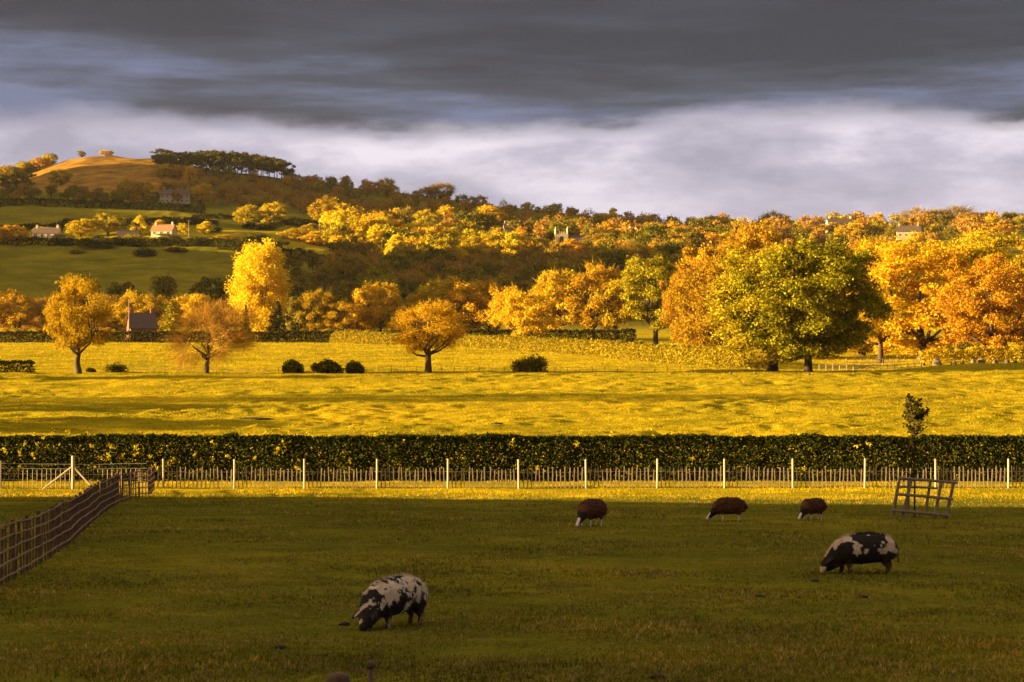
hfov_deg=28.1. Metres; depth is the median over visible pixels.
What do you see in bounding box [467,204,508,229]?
tree
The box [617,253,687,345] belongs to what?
tree
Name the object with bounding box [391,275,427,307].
tree
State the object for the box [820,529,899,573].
pig
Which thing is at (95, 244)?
tree
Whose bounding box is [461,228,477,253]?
tree
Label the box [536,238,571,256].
tree
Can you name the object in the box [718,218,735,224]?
tree
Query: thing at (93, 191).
tree
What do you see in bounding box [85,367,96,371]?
bush
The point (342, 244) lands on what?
tree
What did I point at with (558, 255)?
tree
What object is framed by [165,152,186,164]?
pine tree
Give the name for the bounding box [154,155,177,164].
pine tree
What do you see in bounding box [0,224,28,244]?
tree
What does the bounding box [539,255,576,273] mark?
tree
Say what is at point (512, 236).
tree
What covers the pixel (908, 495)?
tree guard
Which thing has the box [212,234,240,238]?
tree
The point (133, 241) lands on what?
hedge
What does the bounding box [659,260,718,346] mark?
tree
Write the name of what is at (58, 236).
tree
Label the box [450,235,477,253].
tree
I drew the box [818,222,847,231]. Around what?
tree
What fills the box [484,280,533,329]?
tree
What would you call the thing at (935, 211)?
tree
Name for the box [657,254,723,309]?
tree
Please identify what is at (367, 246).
tree
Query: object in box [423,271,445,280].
tree
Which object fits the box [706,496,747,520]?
sheep
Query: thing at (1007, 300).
tree
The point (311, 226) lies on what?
bush
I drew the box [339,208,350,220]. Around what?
tree
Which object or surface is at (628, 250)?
tree
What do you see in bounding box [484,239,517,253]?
tree
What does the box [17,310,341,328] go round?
hedge
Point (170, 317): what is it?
tree
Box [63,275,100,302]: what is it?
tree
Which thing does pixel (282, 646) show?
dung pat
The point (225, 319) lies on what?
tree
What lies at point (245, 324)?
conifer tree
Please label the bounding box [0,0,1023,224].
sky
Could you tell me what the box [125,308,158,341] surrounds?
house
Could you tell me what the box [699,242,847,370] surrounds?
tree
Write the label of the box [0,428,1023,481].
hedge
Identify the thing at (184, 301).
tree
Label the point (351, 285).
tree
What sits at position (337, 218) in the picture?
tree
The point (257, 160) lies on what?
pine tree
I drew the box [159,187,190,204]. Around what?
house
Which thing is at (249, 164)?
pine tree
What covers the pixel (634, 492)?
grass
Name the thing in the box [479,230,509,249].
tree
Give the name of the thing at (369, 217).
tree
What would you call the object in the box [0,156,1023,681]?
ground
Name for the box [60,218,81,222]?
bush
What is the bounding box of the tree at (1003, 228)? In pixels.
[972,223,1021,237]
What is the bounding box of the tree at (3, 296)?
[0,287,27,328]
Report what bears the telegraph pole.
on the ground at (34, 272)
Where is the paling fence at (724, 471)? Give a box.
[155,458,1023,488]
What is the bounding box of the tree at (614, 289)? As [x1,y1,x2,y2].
[586,272,644,339]
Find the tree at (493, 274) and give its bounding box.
[479,267,498,276]
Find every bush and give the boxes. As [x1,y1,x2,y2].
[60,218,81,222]
[68,248,85,253]
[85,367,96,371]
[103,362,129,371]
[132,247,158,255]
[162,246,188,250]
[206,225,222,231]
[241,232,270,240]
[252,223,277,230]
[276,239,290,244]
[282,359,303,372]
[284,216,303,225]
[301,223,320,228]
[310,358,345,373]
[344,360,365,373]
[510,357,526,371]
[521,353,548,371]
[944,341,985,359]
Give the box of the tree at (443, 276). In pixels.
[414,272,480,299]
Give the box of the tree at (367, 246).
[349,238,383,257]
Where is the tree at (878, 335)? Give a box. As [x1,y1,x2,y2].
[849,279,917,361]
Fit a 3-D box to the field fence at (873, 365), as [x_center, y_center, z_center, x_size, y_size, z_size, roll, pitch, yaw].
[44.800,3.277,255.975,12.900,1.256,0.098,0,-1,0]
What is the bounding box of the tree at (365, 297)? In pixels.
[351,279,407,329]
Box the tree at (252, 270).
[224,237,293,338]
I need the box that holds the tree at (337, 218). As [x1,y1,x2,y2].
[327,211,345,231]
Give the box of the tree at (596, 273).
[556,258,624,335]
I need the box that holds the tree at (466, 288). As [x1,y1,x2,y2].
[432,272,492,329]
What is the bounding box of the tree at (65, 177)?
[47,169,73,184]
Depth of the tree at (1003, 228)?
996.85 m
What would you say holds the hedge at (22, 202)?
on the ground at (34, 272)
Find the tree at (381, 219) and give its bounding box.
[367,216,393,225]
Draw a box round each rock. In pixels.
[932,358,941,365]
[977,357,984,362]
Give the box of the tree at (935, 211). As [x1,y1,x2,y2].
[925,208,955,228]
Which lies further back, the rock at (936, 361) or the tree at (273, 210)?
the tree at (273, 210)
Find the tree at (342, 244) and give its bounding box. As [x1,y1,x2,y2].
[322,238,364,256]
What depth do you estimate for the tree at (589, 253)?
831.76 m
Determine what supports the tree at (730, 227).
on the ground at (34, 272)
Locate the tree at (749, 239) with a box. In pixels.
[707,217,814,356]
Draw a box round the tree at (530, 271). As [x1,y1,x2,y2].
[511,260,558,289]
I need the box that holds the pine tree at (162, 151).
[150,148,172,157]
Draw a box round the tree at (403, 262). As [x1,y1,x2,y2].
[374,251,413,275]
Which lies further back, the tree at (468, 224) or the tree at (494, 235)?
the tree at (468, 224)
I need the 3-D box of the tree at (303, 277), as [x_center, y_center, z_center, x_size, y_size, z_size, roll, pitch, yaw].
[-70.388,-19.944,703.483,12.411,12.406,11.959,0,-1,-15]
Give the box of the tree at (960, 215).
[949,212,978,224]
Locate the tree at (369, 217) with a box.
[361,211,394,221]
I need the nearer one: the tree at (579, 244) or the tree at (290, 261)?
the tree at (290, 261)
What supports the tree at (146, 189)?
on the ground at (34, 272)
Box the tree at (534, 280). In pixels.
[523,276,544,288]
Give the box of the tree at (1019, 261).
[982,245,1023,354]
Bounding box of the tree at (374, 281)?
[360,273,389,291]
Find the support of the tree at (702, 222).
on the ground at (34, 272)
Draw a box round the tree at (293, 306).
[279,294,314,337]
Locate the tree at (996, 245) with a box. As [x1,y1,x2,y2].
[913,223,1022,347]
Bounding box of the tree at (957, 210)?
[939,204,980,226]
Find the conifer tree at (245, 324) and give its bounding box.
[241,305,251,338]
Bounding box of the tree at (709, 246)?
[701,243,720,250]
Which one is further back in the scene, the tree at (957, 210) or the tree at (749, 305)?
the tree at (957, 210)
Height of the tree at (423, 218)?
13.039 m
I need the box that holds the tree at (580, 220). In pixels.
[574,216,597,225]
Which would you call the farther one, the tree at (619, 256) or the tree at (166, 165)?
the tree at (166, 165)
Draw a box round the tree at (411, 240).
[403,236,426,247]
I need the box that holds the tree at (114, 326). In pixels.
[99,319,126,331]
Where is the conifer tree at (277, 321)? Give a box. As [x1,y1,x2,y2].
[260,300,292,339]
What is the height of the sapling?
3.997 m
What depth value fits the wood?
1192.09 m
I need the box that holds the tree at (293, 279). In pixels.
[262,276,297,294]
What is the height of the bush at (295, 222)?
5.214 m
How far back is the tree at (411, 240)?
911.36 m
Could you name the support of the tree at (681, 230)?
on the ground at (34, 272)
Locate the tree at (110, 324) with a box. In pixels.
[79,289,125,330]
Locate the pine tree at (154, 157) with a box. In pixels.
[150,153,165,163]
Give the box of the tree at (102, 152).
[98,150,113,156]
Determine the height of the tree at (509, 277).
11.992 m
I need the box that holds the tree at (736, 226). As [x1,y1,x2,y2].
[732,224,754,232]
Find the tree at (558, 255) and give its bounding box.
[546,251,570,269]
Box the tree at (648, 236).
[633,230,667,253]
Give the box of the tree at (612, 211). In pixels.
[608,207,617,217]
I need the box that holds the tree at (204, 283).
[187,276,229,303]
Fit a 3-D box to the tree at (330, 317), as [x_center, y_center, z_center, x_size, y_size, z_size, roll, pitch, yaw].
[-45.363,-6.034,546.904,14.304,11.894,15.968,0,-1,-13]
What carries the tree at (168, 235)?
on the ground at (34, 272)
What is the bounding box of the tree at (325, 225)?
[318,220,353,239]
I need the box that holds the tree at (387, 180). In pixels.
[374,177,397,193]
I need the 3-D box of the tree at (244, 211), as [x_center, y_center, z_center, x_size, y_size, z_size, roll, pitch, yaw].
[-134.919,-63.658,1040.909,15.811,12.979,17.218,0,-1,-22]
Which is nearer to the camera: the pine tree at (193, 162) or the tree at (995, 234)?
the tree at (995, 234)
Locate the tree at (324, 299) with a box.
[293,288,335,338]
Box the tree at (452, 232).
[447,229,459,243]
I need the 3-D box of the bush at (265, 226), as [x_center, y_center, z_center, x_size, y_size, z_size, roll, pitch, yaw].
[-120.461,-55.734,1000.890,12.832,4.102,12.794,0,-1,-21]
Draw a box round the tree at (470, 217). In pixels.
[452,210,484,227]
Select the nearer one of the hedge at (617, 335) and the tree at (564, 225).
the hedge at (617, 335)
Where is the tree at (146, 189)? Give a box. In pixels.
[133,179,157,199]
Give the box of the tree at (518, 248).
[502,243,527,262]
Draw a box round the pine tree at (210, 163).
[195,159,216,174]
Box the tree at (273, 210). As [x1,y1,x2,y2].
[259,201,287,222]
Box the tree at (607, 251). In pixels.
[588,244,633,268]
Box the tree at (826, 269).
[722,237,899,371]
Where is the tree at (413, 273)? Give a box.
[399,269,426,292]
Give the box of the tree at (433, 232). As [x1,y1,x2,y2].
[418,225,449,238]
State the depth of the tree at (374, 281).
708.92 m
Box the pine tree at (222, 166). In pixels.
[213,160,234,175]
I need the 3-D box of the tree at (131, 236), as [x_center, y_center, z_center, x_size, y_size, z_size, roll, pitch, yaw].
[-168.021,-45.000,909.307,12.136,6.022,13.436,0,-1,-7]
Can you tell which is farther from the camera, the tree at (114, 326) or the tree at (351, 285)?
the tree at (351, 285)
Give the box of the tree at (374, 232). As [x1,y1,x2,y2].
[366,227,387,253]
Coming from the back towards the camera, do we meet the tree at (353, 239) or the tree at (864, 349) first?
the tree at (353, 239)
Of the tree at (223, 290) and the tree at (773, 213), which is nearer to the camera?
the tree at (223, 290)
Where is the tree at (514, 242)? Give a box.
[511,239,522,248]
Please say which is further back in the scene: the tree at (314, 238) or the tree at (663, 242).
the tree at (314, 238)
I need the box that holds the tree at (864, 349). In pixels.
[833,233,909,355]
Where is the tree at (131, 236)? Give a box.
[120,234,145,244]
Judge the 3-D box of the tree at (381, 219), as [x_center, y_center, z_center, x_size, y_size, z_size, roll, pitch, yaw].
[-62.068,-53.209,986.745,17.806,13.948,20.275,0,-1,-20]
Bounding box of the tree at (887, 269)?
[846,233,999,361]
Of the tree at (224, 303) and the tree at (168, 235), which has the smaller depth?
the tree at (224, 303)
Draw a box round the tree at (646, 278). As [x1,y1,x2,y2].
[617,268,660,285]
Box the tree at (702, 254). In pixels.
[695,239,724,291]
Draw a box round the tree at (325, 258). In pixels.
[316,247,367,277]
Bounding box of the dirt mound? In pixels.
[240,417,271,419]
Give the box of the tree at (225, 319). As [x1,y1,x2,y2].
[154,292,271,372]
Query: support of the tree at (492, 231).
on the ground at (34, 272)
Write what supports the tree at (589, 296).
on the ground at (34, 272)
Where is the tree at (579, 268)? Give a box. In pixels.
[570,262,607,273]
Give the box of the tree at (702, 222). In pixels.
[687,218,714,229]
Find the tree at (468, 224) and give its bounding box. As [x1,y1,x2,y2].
[445,218,477,231]
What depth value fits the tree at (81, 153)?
1500.94 m
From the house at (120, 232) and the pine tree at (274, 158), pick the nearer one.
the house at (120, 232)
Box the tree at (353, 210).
[327,202,366,221]
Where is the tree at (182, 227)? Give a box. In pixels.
[176,223,189,233]
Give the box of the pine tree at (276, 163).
[270,159,283,178]
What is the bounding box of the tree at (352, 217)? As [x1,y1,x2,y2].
[347,215,363,233]
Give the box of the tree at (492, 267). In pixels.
[478,262,505,272]
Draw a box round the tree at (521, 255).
[506,249,543,264]
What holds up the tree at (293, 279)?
on the ground at (34, 272)
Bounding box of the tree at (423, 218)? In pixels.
[412,211,440,224]
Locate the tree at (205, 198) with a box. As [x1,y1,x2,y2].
[190,181,212,204]
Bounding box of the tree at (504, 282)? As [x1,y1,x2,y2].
[479,273,512,295]
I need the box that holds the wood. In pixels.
[0,152,1023,320]
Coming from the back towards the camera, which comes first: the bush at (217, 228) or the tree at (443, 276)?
the bush at (217, 228)
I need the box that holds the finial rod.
[366,660,375,681]
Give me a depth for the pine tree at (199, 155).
1387.32 m
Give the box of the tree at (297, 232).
[275,228,315,240]
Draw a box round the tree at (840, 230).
[832,221,867,242]
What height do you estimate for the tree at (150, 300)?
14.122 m
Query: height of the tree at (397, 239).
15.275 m
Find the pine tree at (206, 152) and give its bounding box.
[200,150,225,168]
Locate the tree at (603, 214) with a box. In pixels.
[587,213,611,219]
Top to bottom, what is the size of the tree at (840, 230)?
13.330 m
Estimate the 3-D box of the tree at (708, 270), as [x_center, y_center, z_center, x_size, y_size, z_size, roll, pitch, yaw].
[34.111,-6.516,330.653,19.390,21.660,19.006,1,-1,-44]
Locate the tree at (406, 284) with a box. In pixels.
[371,277,420,306]
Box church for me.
[554,226,588,245]
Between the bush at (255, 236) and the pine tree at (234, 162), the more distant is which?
the pine tree at (234, 162)
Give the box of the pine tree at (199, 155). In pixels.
[188,153,207,168]
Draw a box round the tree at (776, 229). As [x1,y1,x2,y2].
[763,221,786,237]
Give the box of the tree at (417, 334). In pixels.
[387,295,472,372]
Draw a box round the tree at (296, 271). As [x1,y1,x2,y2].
[283,266,308,285]
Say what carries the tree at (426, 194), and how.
on the ground at (34, 272)
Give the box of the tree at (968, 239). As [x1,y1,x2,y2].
[961,229,994,248]
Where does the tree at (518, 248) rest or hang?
on the ground at (34, 272)
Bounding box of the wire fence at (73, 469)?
[0,456,146,488]
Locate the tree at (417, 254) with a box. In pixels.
[387,243,425,271]
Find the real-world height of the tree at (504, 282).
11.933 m
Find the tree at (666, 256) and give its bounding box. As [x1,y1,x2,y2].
[649,248,684,265]
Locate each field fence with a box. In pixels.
[128,366,755,372]
[819,362,921,369]
[846,357,904,363]
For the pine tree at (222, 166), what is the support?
on the ground at (34, 272)
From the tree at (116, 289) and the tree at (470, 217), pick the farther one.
the tree at (470, 217)
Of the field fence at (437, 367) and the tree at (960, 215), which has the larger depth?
the tree at (960, 215)
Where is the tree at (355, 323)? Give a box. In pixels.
[341,296,384,331]
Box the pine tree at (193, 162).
[191,160,206,171]
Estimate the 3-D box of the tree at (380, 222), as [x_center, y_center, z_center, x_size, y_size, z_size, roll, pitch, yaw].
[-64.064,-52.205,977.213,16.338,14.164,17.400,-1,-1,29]
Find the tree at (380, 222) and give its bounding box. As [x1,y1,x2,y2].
[367,217,391,226]
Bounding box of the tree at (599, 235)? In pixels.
[584,225,613,244]
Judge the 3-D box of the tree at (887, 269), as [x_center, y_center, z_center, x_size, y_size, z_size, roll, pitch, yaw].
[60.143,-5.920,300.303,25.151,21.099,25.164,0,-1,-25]
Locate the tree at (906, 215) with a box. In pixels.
[898,206,932,224]
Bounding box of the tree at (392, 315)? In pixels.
[381,301,417,329]
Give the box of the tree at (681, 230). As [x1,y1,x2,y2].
[667,226,697,238]
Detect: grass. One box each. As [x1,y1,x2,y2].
[0,341,1019,369]
[0,362,1023,468]
[0,469,1023,500]
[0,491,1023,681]
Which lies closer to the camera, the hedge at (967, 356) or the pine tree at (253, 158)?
the hedge at (967, 356)
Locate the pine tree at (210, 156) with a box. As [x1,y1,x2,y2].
[206,151,227,162]
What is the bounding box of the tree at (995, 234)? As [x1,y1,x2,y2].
[985,230,1007,244]
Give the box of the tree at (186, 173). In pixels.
[182,164,197,182]
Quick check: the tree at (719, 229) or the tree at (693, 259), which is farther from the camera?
the tree at (719, 229)
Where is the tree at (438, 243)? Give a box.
[422,237,463,258]
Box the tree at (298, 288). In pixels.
[271,280,311,304]
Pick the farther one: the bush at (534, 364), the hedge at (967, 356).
the hedge at (967, 356)
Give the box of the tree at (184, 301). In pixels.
[167,292,222,330]
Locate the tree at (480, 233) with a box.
[470,231,484,237]
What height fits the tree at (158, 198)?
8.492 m
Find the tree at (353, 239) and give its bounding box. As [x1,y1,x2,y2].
[344,233,367,248]
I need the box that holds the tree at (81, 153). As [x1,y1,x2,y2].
[77,151,85,157]
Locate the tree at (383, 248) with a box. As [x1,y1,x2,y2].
[381,236,396,254]
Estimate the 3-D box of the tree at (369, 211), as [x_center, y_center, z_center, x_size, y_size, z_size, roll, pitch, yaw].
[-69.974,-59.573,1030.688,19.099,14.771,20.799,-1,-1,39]
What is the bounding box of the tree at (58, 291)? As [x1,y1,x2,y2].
[50,281,80,305]
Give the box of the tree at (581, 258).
[561,251,598,271]
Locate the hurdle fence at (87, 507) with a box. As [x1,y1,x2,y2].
[0,465,154,584]
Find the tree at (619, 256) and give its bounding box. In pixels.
[592,248,634,270]
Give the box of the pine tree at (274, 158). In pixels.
[264,157,280,177]
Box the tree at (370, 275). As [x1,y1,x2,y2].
[361,270,395,283]
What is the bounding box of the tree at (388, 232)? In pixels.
[373,223,416,248]
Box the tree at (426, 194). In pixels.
[416,187,435,199]
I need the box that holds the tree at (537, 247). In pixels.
[526,240,550,252]
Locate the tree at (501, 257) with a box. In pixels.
[479,248,519,269]
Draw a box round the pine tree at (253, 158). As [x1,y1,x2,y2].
[242,156,265,167]
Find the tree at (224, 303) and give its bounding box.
[196,298,240,334]
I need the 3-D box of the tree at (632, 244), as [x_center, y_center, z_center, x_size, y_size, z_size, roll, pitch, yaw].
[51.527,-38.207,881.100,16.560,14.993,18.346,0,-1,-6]
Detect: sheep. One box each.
[575,498,607,526]
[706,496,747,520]
[798,498,827,519]
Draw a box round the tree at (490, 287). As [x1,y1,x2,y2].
[460,274,504,334]
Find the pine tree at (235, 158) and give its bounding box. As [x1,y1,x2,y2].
[228,152,244,169]
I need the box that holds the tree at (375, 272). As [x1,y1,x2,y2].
[355,264,392,284]
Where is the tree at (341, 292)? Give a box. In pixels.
[316,285,355,315]
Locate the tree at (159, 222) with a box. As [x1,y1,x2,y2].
[149,220,165,230]
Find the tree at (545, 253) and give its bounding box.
[524,250,554,264]
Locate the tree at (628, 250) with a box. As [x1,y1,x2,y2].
[613,248,643,263]
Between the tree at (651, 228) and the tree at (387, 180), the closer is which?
the tree at (651, 228)
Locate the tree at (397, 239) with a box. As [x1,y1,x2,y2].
[383,234,403,254]
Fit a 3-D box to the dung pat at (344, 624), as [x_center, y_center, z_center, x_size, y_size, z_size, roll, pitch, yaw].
[-2.400,4.050,29.285,0.172,0.071,0.126,0,-1,0]
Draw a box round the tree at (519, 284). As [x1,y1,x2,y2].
[504,278,534,295]
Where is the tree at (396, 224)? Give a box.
[391,219,414,236]
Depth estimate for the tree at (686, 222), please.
1289.78 m
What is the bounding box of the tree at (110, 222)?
[87,212,128,234]
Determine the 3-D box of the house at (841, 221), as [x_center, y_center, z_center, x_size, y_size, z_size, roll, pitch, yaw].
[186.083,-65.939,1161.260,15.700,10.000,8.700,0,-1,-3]
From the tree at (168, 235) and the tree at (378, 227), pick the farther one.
the tree at (378, 227)
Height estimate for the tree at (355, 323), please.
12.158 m
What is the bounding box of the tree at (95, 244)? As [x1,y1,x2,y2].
[73,237,116,247]
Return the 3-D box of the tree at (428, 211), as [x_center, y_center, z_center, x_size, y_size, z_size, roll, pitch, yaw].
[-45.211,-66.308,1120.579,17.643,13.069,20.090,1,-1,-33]
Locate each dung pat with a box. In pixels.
[274,645,286,648]
[338,622,349,625]
[650,674,664,678]
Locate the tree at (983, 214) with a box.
[973,211,992,216]
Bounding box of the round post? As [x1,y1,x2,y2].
[327,672,349,681]
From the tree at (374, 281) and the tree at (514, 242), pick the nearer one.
the tree at (374, 281)
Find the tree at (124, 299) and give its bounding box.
[106,287,149,336]
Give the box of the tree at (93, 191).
[83,190,103,198]
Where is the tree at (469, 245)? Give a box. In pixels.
[457,234,489,257]
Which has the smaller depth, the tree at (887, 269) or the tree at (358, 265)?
the tree at (887, 269)
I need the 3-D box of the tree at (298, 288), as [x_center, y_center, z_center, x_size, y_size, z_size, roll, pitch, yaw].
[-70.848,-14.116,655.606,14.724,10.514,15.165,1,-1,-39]
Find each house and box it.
[31,225,62,238]
[117,227,139,241]
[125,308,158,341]
[150,222,177,236]
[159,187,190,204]
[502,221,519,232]
[825,216,853,232]
[896,223,920,239]
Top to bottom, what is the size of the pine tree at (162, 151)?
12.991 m
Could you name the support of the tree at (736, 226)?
on the ground at (34, 272)
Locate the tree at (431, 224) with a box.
[424,222,437,231]
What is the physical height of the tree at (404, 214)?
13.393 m
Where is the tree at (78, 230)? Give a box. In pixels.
[65,218,98,236]
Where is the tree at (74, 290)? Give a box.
[40,270,116,373]
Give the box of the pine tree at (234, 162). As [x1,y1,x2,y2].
[230,159,244,173]
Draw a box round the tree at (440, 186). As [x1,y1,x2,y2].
[424,181,457,198]
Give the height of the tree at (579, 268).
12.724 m
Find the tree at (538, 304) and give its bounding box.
[494,288,561,336]
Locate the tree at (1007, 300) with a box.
[932,252,1023,360]
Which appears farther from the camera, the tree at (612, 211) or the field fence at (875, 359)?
the tree at (612, 211)
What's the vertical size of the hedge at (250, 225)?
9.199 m
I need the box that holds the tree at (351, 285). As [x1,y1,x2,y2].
[329,279,361,302]
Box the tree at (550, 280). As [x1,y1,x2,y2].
[523,266,591,336]
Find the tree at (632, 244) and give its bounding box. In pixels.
[615,237,649,258]
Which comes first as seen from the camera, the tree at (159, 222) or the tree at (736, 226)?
the tree at (159, 222)
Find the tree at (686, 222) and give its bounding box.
[683,217,696,225]
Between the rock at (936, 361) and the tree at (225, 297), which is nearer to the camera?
the rock at (936, 361)
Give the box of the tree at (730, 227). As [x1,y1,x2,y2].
[712,223,736,237]
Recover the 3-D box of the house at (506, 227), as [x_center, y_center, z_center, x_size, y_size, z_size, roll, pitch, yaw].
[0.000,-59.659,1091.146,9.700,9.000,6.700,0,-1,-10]
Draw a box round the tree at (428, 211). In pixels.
[412,209,442,224]
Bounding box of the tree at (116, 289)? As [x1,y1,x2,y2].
[106,281,136,300]
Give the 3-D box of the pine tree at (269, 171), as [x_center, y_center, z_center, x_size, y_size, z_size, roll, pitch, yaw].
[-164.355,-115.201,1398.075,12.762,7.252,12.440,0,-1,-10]
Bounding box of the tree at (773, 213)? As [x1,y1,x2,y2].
[757,208,785,221]
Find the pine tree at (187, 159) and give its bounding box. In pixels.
[178,153,195,170]
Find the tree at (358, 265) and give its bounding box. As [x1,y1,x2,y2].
[330,252,368,282]
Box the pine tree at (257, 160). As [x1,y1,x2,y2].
[253,155,275,177]
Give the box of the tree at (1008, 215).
[1002,212,1023,220]
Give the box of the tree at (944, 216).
[928,213,952,230]
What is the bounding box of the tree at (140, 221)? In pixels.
[130,215,147,235]
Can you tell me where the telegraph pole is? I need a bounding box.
[128,298,129,336]
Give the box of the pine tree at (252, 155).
[242,153,261,162]
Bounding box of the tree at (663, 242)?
[650,238,677,252]
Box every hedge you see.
[0,195,205,213]
[0,215,218,231]
[0,235,282,249]
[0,329,357,342]
[0,359,35,372]
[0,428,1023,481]
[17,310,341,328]
[191,213,320,223]
[215,237,328,265]
[242,219,322,229]
[329,329,420,344]
[362,328,636,342]
[439,333,767,368]
[917,345,1023,363]
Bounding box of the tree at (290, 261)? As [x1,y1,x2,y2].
[280,248,306,269]
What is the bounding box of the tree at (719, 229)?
[702,225,729,238]
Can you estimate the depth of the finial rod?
8.97 m
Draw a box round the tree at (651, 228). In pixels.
[634,223,669,238]
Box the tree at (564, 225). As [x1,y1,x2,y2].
[546,220,576,239]
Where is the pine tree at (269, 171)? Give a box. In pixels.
[264,168,275,176]
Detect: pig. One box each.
[351,570,427,630]
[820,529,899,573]
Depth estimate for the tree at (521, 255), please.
863.38 m
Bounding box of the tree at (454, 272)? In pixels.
[438,267,483,290]
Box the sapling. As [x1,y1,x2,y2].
[901,393,931,517]
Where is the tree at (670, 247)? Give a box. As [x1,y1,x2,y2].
[649,241,684,258]
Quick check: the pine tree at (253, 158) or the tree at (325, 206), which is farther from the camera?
the pine tree at (253, 158)
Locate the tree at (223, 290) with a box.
[218,276,239,298]
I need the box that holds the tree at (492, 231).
[488,228,507,234]
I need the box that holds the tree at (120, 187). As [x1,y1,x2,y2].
[115,180,142,197]
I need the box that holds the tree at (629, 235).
[614,232,650,253]
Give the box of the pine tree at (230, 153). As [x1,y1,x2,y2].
[225,150,240,172]
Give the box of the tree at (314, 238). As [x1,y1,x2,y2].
[296,230,335,245]
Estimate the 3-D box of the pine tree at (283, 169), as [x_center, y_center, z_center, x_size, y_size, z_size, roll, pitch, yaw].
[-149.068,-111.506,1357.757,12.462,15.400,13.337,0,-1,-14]
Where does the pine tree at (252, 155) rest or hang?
on the ground at (34, 272)
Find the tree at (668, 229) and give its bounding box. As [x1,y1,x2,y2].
[633,223,692,235]
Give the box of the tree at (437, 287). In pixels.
[405,275,467,329]
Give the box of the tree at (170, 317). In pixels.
[158,302,190,339]
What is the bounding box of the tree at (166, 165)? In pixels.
[158,163,171,175]
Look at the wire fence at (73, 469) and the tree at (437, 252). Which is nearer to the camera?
the wire fence at (73, 469)
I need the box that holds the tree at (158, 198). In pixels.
[151,190,159,202]
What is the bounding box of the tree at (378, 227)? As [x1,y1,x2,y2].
[369,223,384,245]
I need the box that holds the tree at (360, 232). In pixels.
[354,228,371,241]
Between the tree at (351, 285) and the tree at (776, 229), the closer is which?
the tree at (351, 285)
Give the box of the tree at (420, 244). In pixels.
[406,239,427,255]
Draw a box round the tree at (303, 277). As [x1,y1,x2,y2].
[294,269,323,290]
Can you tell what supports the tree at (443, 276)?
on the ground at (34, 272)
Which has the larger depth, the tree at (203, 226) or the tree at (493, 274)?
the tree at (203, 226)
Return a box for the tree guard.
[891,476,957,518]
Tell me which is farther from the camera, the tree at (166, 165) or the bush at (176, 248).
the tree at (166, 165)
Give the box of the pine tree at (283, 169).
[278,162,295,183]
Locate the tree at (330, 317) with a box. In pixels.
[320,299,360,331]
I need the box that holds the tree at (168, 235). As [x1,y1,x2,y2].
[157,233,179,241]
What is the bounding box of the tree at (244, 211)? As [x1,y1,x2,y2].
[231,203,262,223]
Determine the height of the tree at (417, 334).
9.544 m
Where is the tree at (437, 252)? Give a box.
[418,247,458,272]
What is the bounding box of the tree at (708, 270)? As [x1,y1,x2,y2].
[665,239,763,356]
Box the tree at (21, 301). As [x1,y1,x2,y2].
[0,291,41,335]
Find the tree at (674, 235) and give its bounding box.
[667,230,687,241]
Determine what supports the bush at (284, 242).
on the ground at (34, 272)
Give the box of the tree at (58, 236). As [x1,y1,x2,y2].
[49,233,77,243]
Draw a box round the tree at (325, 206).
[307,195,341,219]
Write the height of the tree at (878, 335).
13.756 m
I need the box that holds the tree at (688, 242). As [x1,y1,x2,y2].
[671,238,696,251]
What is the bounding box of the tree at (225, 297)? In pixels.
[215,291,236,312]
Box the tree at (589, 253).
[570,249,609,270]
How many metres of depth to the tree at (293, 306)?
546.62 m
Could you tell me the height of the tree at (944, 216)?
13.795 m
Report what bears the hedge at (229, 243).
on the ground at (34, 272)
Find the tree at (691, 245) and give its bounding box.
[671,240,702,249]
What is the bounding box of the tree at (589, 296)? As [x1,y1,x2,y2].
[556,270,601,301]
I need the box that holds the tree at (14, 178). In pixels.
[0,172,37,189]
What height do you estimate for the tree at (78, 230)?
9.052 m
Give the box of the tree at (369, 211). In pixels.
[360,208,390,220]
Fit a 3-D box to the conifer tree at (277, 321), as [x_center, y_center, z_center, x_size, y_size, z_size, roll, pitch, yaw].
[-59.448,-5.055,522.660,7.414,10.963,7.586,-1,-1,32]
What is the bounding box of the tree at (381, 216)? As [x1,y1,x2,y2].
[373,215,387,221]
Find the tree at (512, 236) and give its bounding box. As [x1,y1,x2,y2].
[498,232,523,249]
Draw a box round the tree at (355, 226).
[344,218,369,236]
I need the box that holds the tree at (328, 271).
[314,264,341,289]
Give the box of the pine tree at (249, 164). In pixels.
[235,160,256,177]
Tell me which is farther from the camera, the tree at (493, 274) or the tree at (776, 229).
the tree at (776, 229)
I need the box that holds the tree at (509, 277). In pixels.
[478,272,518,294]
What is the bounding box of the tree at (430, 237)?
[419,231,457,246]
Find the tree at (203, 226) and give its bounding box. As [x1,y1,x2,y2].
[195,221,215,234]
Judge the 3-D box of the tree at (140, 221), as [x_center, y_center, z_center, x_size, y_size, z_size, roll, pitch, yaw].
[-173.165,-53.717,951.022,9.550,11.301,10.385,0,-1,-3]
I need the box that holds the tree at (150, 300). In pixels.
[124,289,180,330]
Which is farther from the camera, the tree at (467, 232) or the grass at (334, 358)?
the tree at (467, 232)
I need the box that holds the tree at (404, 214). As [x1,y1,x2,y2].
[395,205,415,221]
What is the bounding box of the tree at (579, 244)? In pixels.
[558,238,587,254]
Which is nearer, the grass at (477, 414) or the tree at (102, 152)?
the grass at (477, 414)
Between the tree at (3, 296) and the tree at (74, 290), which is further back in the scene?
the tree at (3, 296)
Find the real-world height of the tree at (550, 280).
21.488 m
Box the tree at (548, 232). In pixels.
[544,225,569,240]
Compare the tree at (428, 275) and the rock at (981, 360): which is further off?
the tree at (428, 275)
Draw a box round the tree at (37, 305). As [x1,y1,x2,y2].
[21,295,56,331]
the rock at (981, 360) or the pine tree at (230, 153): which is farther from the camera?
the pine tree at (230, 153)

